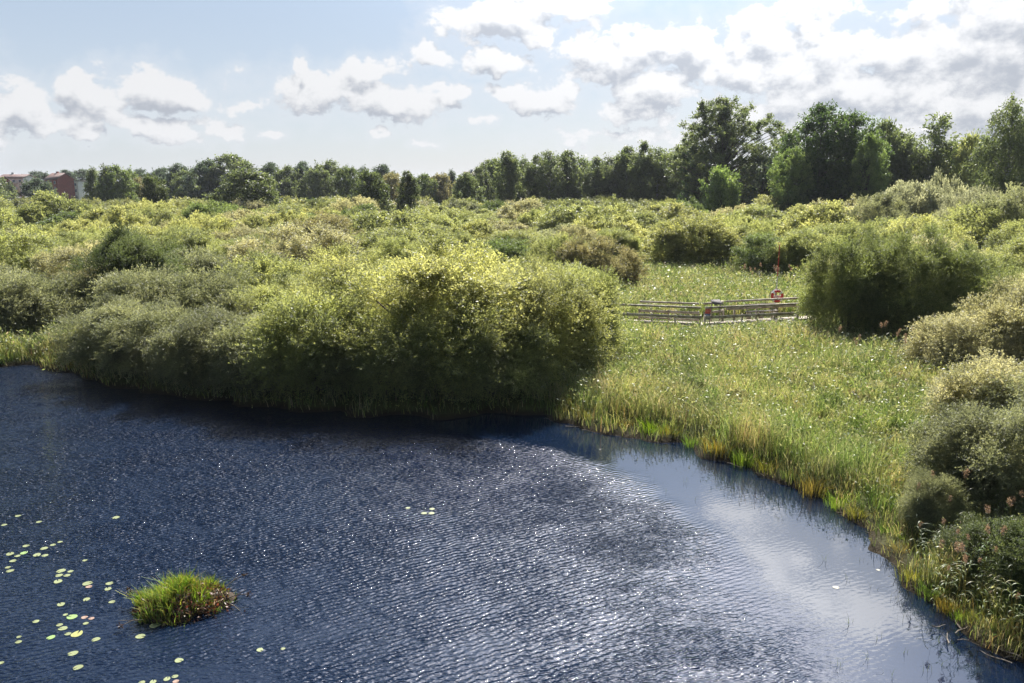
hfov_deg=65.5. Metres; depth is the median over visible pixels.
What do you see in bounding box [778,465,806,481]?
sedge tuft
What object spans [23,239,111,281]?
willow bush
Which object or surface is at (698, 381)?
marsh herb
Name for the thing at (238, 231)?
willow bush
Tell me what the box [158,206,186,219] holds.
willow bush
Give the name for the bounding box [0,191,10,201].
leafy tree
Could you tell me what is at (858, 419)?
marsh herb
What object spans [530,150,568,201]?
birch tree
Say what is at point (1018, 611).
reed
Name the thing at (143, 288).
willow bush
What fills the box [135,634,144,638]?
lily pad
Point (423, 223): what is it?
willow bush
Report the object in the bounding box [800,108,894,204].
leafy tree
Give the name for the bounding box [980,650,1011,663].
dead stick
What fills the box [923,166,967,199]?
willow bush
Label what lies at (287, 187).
leafy tree
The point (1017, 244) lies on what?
willow bush
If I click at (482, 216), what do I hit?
willow bush
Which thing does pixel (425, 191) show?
leafy tree
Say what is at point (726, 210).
willow bush
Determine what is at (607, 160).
birch tree
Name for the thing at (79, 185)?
white wing
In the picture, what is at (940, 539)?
reed
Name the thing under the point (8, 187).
distant wood
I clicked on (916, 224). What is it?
willow bush
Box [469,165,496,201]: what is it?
leafy tree
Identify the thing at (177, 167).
leafy tree
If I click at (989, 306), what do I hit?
willow bush
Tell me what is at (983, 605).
reed
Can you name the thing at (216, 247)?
willow bush
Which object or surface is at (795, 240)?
willow bush
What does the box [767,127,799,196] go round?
leafy tree
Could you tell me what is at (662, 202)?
willow bush
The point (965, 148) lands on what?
leafy tree
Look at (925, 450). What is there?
willow bush
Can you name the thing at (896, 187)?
willow bush
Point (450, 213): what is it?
willow bush
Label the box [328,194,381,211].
willow bush
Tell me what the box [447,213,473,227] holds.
willow bush
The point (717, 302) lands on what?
lectern sign
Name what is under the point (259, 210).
willow bush
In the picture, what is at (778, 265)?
rescue pole
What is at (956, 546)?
reed
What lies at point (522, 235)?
willow bush
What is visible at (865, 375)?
marsh herb
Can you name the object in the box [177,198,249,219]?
willow bush
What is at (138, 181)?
leafy tree
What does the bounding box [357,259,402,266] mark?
willow bush
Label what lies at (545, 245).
willow bush
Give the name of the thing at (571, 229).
willow bush
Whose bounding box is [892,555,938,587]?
sedge tuft
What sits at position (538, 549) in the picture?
water
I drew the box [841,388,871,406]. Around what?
marsh herb
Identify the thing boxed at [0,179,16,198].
leafy tree
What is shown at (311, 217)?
willow bush
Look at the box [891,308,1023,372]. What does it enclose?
willow bush
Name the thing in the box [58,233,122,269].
willow bush
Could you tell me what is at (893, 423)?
marsh herb
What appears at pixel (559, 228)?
willow bush
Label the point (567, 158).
leafy tree
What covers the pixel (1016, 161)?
weeping birch
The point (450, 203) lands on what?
distant thicket
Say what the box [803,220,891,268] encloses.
willow bush
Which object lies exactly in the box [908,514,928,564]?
reed
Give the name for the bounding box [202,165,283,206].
leafy tree
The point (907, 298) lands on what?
willow bush
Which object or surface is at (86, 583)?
lily pad
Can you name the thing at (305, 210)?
willow bush
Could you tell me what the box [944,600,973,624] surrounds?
sedge tuft
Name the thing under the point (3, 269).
willow bush
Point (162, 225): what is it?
willow bush
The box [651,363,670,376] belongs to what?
marsh herb
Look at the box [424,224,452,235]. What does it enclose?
willow bush
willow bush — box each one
[0,194,15,209]
[0,207,22,225]
[0,216,40,236]
[0,223,72,276]
[0,228,37,254]
[0,262,30,277]
[0,268,77,342]
[14,189,95,225]
[14,267,103,331]
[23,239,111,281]
[27,219,59,234]
[33,237,67,252]
[34,210,82,232]
[41,224,76,237]
[41,291,171,374]
[46,230,98,247]
[50,268,99,310]
[53,216,117,232]
[57,220,191,307]
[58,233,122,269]
[71,203,155,227]
[74,225,110,235]
[74,262,187,332]
[87,298,207,386]
[89,202,109,212]
[97,222,163,235]
[102,227,152,241]
[121,197,176,211]
[131,204,177,228]
[140,303,242,397]
[152,225,223,275]
[153,223,199,241]
[156,224,205,248]
[156,258,264,324]
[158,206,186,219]
[158,218,183,229]
[160,209,237,238]
[166,244,240,287]
[174,199,203,211]
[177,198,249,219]
[181,211,222,223]
[189,311,316,400]
[203,238,254,258]
[209,226,278,243]
[215,247,318,294]
[220,220,366,275]
[220,268,325,324]
[221,207,283,224]
[223,222,254,234]
[225,284,377,407]
[228,232,279,254]
[234,212,281,228]
[245,257,316,288]
[246,207,270,212]
[255,224,294,232]
[256,210,312,216]
[262,203,301,212]
[268,202,304,207]
[268,205,307,223]
[273,220,306,227]
[276,210,366,255]
[286,238,423,323]
[298,207,322,212]
[303,215,320,222]
[308,204,338,214]
[314,229,595,409]
[321,205,361,223]
[325,300,449,404]
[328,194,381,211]
[333,225,428,261]
[340,203,379,214]
[345,208,428,237]
[354,234,422,267]
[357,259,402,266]
[358,204,434,227]
[373,227,424,245]
[401,282,456,318]
[407,209,458,229]
[410,203,477,220]
[415,302,565,407]
[418,226,440,245]
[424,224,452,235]
[432,230,487,255]
[444,218,496,240]
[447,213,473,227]
[459,214,506,230]
[470,211,498,219]
[473,208,496,217]
[473,235,530,270]
[484,248,624,400]
[485,226,550,263]
[486,218,535,232]
[487,229,547,243]
[493,197,544,221]
[493,217,510,225]
[501,254,564,294]
[513,204,557,227]
[516,202,560,212]
[519,227,560,236]
[520,230,596,273]
[531,260,635,364]
[532,203,614,231]
[546,260,620,293]
[551,232,654,286]
[552,222,572,232]
[553,223,597,256]
[569,208,650,243]
[571,194,632,217]
[588,226,634,245]
[597,225,645,258]
[609,201,643,212]
[610,209,660,231]
[630,201,706,220]
[637,210,754,267]
[646,220,661,244]
[653,196,694,206]
[664,195,709,216]
[703,210,739,236]
[707,203,766,218]
[712,203,786,236]
[720,224,764,258]
[725,213,777,243]
[728,230,800,273]
[743,194,793,216]
[763,226,831,273]
[773,198,858,239]
[776,203,809,221]
[779,222,912,336]
[784,225,829,239]
[800,221,876,253]
[803,193,865,220]
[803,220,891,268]
[815,245,929,317]
[841,221,996,337]
[844,189,911,225]
[863,216,916,229]
[870,179,924,215]
[873,209,913,224]
[879,213,978,250]
[883,179,949,216]
[891,233,987,267]
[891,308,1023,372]
[892,397,1020,516]
[894,464,979,537]
[917,209,939,218]
[917,346,1023,423]
[920,238,1023,326]
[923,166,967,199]
[923,392,1023,522]
[928,510,1012,584]
[930,184,1006,247]
[934,199,1023,251]
[951,272,1023,363]
[964,369,1023,417]
[967,182,1023,246]
[968,513,1023,613]
[976,245,1022,265]
[980,219,1023,255]
[985,276,1023,367]
[991,233,1023,271]
[1000,266,1023,288]
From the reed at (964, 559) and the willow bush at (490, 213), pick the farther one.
the willow bush at (490, 213)
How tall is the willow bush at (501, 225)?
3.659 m
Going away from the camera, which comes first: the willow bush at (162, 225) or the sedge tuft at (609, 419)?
the sedge tuft at (609, 419)
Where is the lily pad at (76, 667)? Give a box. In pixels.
[73,665,82,669]
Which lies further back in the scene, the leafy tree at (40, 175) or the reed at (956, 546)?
the leafy tree at (40, 175)
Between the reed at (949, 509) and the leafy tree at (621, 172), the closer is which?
the reed at (949, 509)
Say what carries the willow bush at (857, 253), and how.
on the ground at (444, 413)
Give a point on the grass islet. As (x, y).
(182, 598)
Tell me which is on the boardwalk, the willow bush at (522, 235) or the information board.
the information board
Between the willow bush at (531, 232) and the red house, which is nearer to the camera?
the willow bush at (531, 232)
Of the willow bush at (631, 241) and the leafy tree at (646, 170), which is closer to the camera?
the willow bush at (631, 241)
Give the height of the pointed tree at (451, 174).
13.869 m
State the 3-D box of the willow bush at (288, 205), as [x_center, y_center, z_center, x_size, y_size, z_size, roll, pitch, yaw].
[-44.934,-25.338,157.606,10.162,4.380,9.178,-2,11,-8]
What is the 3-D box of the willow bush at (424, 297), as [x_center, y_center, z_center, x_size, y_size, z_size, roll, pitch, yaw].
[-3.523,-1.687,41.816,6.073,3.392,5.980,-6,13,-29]
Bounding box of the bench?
[744,303,777,318]
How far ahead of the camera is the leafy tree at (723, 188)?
145.59 m
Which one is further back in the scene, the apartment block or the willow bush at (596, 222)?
the apartment block
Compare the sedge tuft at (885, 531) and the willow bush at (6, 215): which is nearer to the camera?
the sedge tuft at (885, 531)
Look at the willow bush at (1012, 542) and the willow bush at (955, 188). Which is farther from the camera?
the willow bush at (955, 188)
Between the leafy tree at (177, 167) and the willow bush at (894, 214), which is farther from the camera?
the leafy tree at (177, 167)
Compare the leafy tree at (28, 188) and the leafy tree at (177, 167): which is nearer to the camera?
the leafy tree at (28, 188)
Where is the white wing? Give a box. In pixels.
[74,181,88,199]
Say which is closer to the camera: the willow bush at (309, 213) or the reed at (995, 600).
the reed at (995, 600)
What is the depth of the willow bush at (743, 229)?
79.45 m
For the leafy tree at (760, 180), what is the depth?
160.92 m
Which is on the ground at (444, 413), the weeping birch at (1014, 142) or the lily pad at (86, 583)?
the weeping birch at (1014, 142)
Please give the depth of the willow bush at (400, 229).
77.75 m
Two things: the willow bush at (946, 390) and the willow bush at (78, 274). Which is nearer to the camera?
the willow bush at (946, 390)
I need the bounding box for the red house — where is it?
[43,172,75,199]
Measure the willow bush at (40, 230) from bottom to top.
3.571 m
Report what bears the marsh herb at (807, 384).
on the ground at (444, 413)
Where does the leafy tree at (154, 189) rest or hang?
on the ground at (444, 413)
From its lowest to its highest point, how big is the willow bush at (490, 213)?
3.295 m
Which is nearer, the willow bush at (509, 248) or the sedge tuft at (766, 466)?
the sedge tuft at (766, 466)
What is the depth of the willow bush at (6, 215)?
102.27 m
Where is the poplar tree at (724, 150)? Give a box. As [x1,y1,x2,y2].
[659,95,787,203]
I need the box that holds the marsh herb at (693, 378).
[680,372,695,386]
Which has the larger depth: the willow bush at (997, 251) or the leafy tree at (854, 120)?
the leafy tree at (854, 120)
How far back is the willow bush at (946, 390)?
24.97 m
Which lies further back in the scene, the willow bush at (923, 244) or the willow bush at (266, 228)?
the willow bush at (266, 228)
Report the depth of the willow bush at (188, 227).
83.49 m
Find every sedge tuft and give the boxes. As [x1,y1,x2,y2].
[574,404,601,420]
[597,412,618,425]
[609,414,635,427]
[633,413,668,434]
[654,421,682,436]
[679,432,702,447]
[695,433,740,456]
[727,442,762,467]
[748,456,783,475]
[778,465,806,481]
[791,464,834,498]
[817,484,856,511]
[843,502,877,520]
[866,514,905,532]
[885,536,914,553]
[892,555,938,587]
[913,575,954,600]
[932,588,965,615]
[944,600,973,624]
[957,599,998,625]
[988,615,1022,635]
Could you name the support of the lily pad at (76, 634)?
on the water
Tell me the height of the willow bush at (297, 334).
4.496 m
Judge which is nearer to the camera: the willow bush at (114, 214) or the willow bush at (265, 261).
the willow bush at (265, 261)
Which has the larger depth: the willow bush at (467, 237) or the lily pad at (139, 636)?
the willow bush at (467, 237)
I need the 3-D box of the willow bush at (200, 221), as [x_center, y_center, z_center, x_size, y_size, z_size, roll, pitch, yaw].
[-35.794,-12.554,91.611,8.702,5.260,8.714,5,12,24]
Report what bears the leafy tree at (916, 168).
on the ground at (444, 413)
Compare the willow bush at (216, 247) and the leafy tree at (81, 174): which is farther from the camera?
the leafy tree at (81, 174)
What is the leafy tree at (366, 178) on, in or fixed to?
on the ground at (444, 413)
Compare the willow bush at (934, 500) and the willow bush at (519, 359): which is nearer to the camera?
the willow bush at (934, 500)
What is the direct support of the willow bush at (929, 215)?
on the ground at (444, 413)
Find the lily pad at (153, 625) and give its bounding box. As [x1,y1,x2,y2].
[150,623,160,627]
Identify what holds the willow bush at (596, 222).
on the ground at (444, 413)
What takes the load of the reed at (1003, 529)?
on the ground at (444, 413)
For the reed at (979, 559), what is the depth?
15.87 m
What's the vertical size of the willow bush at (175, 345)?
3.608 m
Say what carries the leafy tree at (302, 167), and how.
on the ground at (444, 413)
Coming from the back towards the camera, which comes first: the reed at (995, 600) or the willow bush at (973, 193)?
the willow bush at (973, 193)
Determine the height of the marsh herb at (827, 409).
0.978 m
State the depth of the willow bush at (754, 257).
68.54 m
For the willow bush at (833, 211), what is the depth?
90.84 m
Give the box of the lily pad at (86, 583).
[82,581,92,585]
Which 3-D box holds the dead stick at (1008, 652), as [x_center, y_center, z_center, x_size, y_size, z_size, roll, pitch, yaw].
[8.996,5.661,14.546,0.108,0.059,0.555,-7,13,-31]
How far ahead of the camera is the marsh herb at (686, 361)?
34.58 m
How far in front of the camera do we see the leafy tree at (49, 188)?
230.73 m
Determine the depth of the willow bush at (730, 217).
97.29 m
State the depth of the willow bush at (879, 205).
97.79 m
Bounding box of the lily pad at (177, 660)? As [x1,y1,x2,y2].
[175,658,183,662]
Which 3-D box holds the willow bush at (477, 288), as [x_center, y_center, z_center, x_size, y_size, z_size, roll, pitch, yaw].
[-2.928,-1.319,32.236,11.181,6.522,9.905,-7,13,-31]
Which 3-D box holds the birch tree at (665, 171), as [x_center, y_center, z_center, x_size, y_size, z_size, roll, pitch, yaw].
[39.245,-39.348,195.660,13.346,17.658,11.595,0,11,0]
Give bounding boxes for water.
[0,365,1023,682]
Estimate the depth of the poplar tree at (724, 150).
161.02 m
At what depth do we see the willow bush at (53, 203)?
120.23 m
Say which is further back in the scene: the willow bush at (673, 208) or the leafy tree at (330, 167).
the leafy tree at (330, 167)
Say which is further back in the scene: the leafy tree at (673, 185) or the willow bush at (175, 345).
the leafy tree at (673, 185)
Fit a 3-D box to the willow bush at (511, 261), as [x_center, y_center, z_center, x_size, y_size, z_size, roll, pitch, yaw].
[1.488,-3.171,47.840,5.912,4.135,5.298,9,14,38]
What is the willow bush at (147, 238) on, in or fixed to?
on the ground at (444, 413)
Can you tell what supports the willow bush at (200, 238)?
on the ground at (444, 413)
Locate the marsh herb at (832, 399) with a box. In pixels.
[813,390,846,412]
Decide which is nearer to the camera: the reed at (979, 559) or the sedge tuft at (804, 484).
the reed at (979, 559)
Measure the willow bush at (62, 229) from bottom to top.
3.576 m
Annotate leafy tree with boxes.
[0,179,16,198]
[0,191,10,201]
[14,176,55,198]
[30,170,49,185]
[36,182,57,195]
[59,169,77,180]
[72,169,97,180]
[96,163,140,201]
[127,167,147,197]
[129,174,144,202]
[133,171,170,204]
[142,166,169,193]
[158,163,187,198]
[169,168,197,200]
[179,158,226,200]
[185,153,260,200]
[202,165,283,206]
[259,162,288,197]
[273,164,302,199]
[291,161,312,197]
[293,166,336,199]
[310,158,344,196]
[332,165,363,198]
[347,167,391,213]
[371,163,394,191]
[382,171,400,200]
[394,170,421,211]
[414,173,441,204]
[426,172,455,203]
[450,171,488,202]
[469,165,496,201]
[479,158,492,171]
[486,157,502,199]
[491,149,526,201]
[517,153,552,197]
[551,149,585,201]
[579,155,620,199]
[608,145,639,201]
[623,139,662,201]
[663,147,690,200]
[677,144,711,201]
[696,164,742,211]
[734,166,759,204]
[739,151,776,204]
[751,156,777,198]
[766,145,817,211]
[767,98,871,207]
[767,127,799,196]
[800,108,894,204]
[840,130,892,208]
[867,116,912,189]
[903,144,945,186]
[936,128,992,191]
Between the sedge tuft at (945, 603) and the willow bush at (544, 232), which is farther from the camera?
the willow bush at (544, 232)
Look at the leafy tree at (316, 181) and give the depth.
243.13 m
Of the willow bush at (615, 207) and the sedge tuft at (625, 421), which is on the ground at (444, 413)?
the willow bush at (615, 207)
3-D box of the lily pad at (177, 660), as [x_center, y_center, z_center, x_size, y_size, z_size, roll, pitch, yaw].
[-6.034,5.775,14.418,0.159,0.002,0.137,4,12,21]
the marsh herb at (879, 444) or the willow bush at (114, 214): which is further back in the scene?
the willow bush at (114, 214)
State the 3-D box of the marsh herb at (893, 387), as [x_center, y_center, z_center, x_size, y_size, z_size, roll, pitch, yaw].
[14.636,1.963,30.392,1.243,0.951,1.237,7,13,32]
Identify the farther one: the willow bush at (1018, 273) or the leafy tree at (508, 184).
the leafy tree at (508, 184)
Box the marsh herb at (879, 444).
[872,441,898,466]
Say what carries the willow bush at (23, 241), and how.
on the ground at (444, 413)
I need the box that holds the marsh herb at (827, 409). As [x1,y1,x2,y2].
[811,404,836,421]
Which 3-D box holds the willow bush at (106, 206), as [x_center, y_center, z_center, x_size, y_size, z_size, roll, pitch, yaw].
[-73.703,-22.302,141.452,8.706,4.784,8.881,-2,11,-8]
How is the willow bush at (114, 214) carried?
on the ground at (444, 413)
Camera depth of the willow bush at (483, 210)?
150.94 m
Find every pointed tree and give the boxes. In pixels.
[82,165,99,200]
[89,163,124,201]
[445,168,458,194]
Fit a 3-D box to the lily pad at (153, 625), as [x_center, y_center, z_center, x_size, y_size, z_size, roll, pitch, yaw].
[-6.977,5.546,15.561,0.201,0.003,0.174,-9,14,-37]
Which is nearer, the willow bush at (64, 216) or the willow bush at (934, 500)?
the willow bush at (934, 500)
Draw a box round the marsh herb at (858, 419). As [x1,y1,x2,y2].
[850,413,867,429]
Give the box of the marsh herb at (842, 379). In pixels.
[831,375,854,390]
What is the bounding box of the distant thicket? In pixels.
[9,193,756,213]
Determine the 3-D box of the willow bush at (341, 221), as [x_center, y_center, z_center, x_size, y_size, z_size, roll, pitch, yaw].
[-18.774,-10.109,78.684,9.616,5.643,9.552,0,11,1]
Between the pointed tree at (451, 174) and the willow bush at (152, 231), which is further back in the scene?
the pointed tree at (451, 174)
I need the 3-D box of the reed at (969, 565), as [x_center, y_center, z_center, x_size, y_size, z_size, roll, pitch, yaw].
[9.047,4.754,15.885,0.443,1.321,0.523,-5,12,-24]
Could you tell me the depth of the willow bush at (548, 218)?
106.72 m
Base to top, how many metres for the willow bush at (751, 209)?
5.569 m
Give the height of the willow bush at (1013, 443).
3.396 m
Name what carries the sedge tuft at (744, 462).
on the water
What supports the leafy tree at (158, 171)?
on the ground at (444, 413)
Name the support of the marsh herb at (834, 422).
on the ground at (444, 413)
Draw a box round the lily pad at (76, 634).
[71,630,82,636]
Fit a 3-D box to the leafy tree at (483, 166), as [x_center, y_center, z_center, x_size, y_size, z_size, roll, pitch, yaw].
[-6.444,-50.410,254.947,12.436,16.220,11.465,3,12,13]
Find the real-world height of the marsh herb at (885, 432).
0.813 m
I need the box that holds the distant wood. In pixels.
[0,176,764,200]
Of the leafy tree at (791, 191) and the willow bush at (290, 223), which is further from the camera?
the leafy tree at (791, 191)
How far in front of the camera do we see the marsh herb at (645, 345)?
36.94 m
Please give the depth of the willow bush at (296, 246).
60.53 m
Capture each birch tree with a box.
[505,153,540,199]
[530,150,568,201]
[570,153,596,198]
[588,151,620,198]
[642,147,671,201]
[649,144,675,200]
[880,124,942,184]
[891,112,967,188]
[937,133,965,185]
[962,126,999,186]
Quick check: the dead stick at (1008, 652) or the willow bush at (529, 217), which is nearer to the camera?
the dead stick at (1008, 652)
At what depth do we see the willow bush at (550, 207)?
157.78 m
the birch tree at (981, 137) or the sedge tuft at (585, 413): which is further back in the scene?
the birch tree at (981, 137)
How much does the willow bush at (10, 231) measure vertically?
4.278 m
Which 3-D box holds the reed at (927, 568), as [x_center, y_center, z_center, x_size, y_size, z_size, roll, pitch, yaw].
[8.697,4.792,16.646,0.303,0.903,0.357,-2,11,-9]
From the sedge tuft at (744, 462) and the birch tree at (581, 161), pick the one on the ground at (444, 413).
the birch tree at (581, 161)
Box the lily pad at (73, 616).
[67,614,77,618]
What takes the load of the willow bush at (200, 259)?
on the ground at (444, 413)
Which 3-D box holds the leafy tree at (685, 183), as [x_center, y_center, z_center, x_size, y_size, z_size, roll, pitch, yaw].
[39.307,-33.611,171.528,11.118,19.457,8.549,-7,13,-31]
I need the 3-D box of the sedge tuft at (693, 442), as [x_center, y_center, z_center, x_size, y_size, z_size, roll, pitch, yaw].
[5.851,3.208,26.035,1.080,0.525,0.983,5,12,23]
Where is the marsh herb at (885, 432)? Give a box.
[875,426,892,441]
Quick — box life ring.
[770,289,783,302]
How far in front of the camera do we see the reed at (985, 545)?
15.77 m
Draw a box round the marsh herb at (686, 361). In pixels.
[679,355,692,369]
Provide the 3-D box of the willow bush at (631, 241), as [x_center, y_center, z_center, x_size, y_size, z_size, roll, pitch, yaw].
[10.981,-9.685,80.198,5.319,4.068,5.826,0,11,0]
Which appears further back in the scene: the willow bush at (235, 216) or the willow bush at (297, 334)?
the willow bush at (235, 216)
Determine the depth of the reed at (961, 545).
15.26 m
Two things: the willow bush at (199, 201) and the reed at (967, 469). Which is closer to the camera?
the reed at (967, 469)
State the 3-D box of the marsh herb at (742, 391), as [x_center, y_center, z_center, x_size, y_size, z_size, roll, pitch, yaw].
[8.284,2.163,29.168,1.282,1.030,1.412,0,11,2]
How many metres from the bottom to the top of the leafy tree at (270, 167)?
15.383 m
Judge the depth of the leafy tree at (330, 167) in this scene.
256.78 m
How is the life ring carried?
hanging from the life ring stand
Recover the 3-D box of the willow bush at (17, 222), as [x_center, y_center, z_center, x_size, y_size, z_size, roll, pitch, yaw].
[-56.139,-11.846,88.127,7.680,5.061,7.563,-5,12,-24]
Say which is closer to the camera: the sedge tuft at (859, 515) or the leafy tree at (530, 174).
the sedge tuft at (859, 515)
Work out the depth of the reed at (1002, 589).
15.01 m
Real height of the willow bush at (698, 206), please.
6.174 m
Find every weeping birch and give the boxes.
[962,92,1023,206]
[996,103,1023,209]
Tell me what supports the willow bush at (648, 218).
on the ground at (444, 413)
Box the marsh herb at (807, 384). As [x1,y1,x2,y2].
[798,381,817,390]
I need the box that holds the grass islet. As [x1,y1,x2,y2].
[115,561,251,628]
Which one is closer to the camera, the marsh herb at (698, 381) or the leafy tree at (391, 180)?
the marsh herb at (698, 381)
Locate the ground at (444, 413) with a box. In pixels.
[0,199,1023,662]
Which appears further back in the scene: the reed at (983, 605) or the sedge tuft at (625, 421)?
the sedge tuft at (625, 421)
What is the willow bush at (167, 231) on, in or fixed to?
on the ground at (444, 413)
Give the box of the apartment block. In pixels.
[1,172,36,197]
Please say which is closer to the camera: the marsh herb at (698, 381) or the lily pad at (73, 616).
the lily pad at (73, 616)
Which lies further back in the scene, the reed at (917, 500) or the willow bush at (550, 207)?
the willow bush at (550, 207)
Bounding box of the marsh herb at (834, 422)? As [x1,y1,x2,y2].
[820,417,849,432]
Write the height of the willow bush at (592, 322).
5.637 m
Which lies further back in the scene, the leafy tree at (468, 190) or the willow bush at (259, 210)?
the leafy tree at (468, 190)
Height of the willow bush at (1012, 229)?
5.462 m
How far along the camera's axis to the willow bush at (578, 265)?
52.43 m
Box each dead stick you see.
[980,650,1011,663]
[991,643,1021,657]
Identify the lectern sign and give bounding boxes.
[710,299,722,320]
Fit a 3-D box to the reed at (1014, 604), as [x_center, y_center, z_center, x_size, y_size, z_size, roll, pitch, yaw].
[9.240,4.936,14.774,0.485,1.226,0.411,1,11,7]
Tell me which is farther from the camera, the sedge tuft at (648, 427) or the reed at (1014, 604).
the sedge tuft at (648, 427)
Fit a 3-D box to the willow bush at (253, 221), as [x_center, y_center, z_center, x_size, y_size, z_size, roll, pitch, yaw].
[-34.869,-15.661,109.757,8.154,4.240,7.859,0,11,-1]
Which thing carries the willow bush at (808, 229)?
on the ground at (444, 413)
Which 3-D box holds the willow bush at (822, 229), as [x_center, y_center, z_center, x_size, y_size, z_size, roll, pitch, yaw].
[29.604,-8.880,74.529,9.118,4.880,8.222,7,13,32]
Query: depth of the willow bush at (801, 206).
119.42 m
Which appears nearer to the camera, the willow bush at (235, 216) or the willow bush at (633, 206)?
the willow bush at (235, 216)
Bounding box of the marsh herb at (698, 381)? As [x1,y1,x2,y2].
[692,379,708,398]
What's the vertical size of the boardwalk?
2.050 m
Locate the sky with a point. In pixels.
(418, 87)
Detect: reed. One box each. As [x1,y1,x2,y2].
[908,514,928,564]
[911,482,921,540]
[917,521,925,563]
[919,530,936,569]
[921,555,935,590]
[929,539,952,592]
[931,541,961,611]
[933,524,946,567]
[947,495,955,526]
[948,541,974,621]
[952,554,969,619]
[954,551,976,602]
[962,468,983,511]
[974,557,988,601]
[977,523,997,583]
[978,585,993,626]
[988,585,1004,615]
[989,578,1017,617]
[998,525,1009,587]
[999,582,1023,633]
[1001,557,1023,600]
[1002,497,1014,521]
[1007,592,1023,636]
[1013,489,1023,511]
[1014,594,1022,636]
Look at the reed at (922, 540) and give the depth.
17.39 m
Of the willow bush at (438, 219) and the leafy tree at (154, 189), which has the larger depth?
the leafy tree at (154, 189)
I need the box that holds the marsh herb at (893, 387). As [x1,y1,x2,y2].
[886,381,911,396]
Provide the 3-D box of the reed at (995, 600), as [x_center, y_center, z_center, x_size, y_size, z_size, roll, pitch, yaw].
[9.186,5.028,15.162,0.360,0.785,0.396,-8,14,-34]
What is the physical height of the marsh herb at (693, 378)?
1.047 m
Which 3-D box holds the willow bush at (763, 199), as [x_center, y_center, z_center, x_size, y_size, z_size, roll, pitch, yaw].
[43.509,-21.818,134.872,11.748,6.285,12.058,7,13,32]
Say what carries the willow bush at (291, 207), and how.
on the ground at (444, 413)
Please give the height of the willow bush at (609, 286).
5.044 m
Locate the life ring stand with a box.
[769,288,780,309]
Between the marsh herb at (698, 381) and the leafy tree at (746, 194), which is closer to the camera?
the marsh herb at (698, 381)
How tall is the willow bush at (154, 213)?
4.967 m
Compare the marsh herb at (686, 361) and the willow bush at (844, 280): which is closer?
the marsh herb at (686, 361)
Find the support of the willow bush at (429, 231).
on the ground at (444, 413)
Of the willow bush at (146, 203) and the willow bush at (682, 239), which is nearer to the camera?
the willow bush at (682, 239)
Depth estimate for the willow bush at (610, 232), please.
86.44 m
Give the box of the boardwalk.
[617,297,840,327]
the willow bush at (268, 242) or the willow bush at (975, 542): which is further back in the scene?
the willow bush at (268, 242)
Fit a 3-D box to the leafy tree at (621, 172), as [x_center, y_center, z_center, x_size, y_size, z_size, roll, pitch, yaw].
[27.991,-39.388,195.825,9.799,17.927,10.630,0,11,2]
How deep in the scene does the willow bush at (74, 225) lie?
99.42 m
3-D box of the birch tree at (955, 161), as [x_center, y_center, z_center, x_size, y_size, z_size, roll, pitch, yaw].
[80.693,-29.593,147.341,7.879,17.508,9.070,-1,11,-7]
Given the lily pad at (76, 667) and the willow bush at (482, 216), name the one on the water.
the lily pad at (76, 667)
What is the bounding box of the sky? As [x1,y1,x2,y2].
[0,0,1023,181]
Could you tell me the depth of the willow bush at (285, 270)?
51.05 m
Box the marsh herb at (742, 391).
[724,386,752,403]
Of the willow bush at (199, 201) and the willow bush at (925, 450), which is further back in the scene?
the willow bush at (199, 201)
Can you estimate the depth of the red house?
370.26 m
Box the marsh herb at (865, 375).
[855,368,875,383]
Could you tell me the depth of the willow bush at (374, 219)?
86.16 m
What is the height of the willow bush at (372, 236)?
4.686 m
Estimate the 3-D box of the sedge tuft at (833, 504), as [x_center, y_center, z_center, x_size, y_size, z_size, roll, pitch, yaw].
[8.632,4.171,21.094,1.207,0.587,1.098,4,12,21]
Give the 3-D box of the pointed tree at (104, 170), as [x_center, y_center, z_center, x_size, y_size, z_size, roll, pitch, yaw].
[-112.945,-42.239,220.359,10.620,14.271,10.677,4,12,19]
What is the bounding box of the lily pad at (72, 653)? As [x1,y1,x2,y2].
[68,651,77,655]
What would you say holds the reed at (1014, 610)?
on the ground at (444, 413)
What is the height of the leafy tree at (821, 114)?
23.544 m
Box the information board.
[705,309,710,322]
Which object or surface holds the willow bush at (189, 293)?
on the ground at (444, 413)
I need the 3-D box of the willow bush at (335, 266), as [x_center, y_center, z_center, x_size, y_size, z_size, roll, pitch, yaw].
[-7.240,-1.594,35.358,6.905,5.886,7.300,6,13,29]
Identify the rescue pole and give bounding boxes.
[776,242,779,287]
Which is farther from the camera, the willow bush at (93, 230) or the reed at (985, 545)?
the willow bush at (93, 230)
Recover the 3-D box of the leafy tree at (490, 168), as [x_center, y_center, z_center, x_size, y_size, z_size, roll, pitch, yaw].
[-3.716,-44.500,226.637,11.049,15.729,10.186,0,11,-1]
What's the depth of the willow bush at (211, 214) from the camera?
108.90 m
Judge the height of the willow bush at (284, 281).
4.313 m
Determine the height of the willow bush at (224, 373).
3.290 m
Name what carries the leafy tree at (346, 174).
on the ground at (444, 413)
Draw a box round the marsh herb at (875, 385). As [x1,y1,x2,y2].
[859,378,887,395]
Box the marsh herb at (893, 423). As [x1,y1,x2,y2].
[885,414,913,438]
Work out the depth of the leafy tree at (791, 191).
133.92 m
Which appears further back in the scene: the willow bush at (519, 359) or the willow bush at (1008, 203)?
the willow bush at (1008, 203)
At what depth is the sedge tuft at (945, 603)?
16.04 m
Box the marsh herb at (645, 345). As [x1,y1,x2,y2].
[633,342,655,357]
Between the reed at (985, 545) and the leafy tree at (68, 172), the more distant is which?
the leafy tree at (68, 172)

